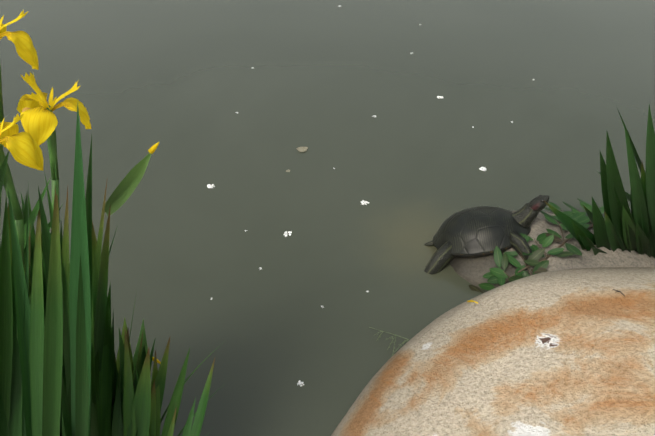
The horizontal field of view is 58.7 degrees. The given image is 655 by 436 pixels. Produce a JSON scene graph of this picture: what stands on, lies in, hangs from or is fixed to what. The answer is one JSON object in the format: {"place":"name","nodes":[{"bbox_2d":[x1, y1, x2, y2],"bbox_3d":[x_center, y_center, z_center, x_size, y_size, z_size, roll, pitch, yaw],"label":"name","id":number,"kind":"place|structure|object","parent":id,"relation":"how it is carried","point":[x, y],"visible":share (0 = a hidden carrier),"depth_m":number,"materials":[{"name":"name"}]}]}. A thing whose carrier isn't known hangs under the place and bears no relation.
{"place":"outdoors","nodes":[
{"label":"outdoors","id":0,"kind":"place"},
{"bbox_2d":[101,153,150,381],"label":"iris spathes","id":1,"kind":"object","parent":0,"point":[123,191],"visible":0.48,"depth_m":0.95,"materials":[{"name":"green plant"}]},
{"bbox_2d":[0,0,654,435],"bbox_3d":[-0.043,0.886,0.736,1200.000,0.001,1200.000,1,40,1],"label":"pond water","id":2,"kind":"structure","parent":0,"point":[314,302],"depth_m":2.08,"materials":[{"name":"liquid"}]},
{"bbox_2d":[0,104,222,435],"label":"iris leaves","id":3,"kind":"object","parent":2,"relation":"on","point":[60,375],"visible":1,"depth_m":0.78,"materials":[{"name":"green plant"}]},
{"bbox_2d":[0,10,160,363],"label":"yellow iris flowers","id":4,"kind":"object","parent":3,"relation":"attached to","point":[38,119],"visible":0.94,"depth_m":0.69,"materials":[{"name":"yellow plant"}]},
{"bbox_2d":[207,6,533,386],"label":"foam flecks","id":5,"kind":"object","parent":2,"relation":"on","point":[301,149],"visible":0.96,"depth_m":1.97,"materials":[{"name":"white"}]},
{"bbox_2d":[331,267,654,435],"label":"boulder","id":6,"kind":"object","parent":2,"relation":"in","point":[568,352],"visible":1,"depth_m":1.09,"materials":[{"name":"stone"}]},
{"bbox_2d":[370,327,408,355],"bbox_3d":[0.146,0.297,1.391,0.142,0.041,0.053,28,47,29],"label":"twig","id":7,"kind":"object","parent":6,"relation":"attached to","point":[392,340],"depth_m":1.39,"materials":[{"name":"green"}]},
{"bbox_2d":[467,289,624,303],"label":"fallen leaves","id":8,"kind":"object","parent":6,"relation":"on","point":[477,302],"visible":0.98,"depth_m":1.31,"materials":[{"name":"brown plant"}]},
{"bbox_2d":[450,210,654,290],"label":"rock","id":9,"kind":"object","parent":2,"relation":"on","point":[474,270],"visible":0.15,"depth_m":1.57,"materials":[{"name":"beige stone"}]},
{"bbox_2d":[424,195,548,273],"bbox_3d":[0.419,0.064,1.647,0.418,0.198,0.253,-9,25,14],"label":"turtle","id":10,"kind":"object","parent":9,"relation":"on","point":[480,231],"visible":0.83,"depth_m":1.58,"materials":[{"name":"black"}]},
{"bbox_2d":[469,198,604,292],"bbox_3d":[0.637,0.074,1.623,0.205,0.149,0.536,32,50,32],"label":"creeper plant","id":11,"kind":"object","parent":9,"relation":"on","point":[496,276],"visible":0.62,"depth_m":1.54,"materials":[{"name":"green plant"}]},
{"bbox_2d":[544,105,654,257],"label":"iris leaves","id":12,"kind":"object","parent":2,"relation":"on","point":[622,227],"visible":0.94,"depth_m":1.42,"materials":[{"name":"green plant"}]}
]}

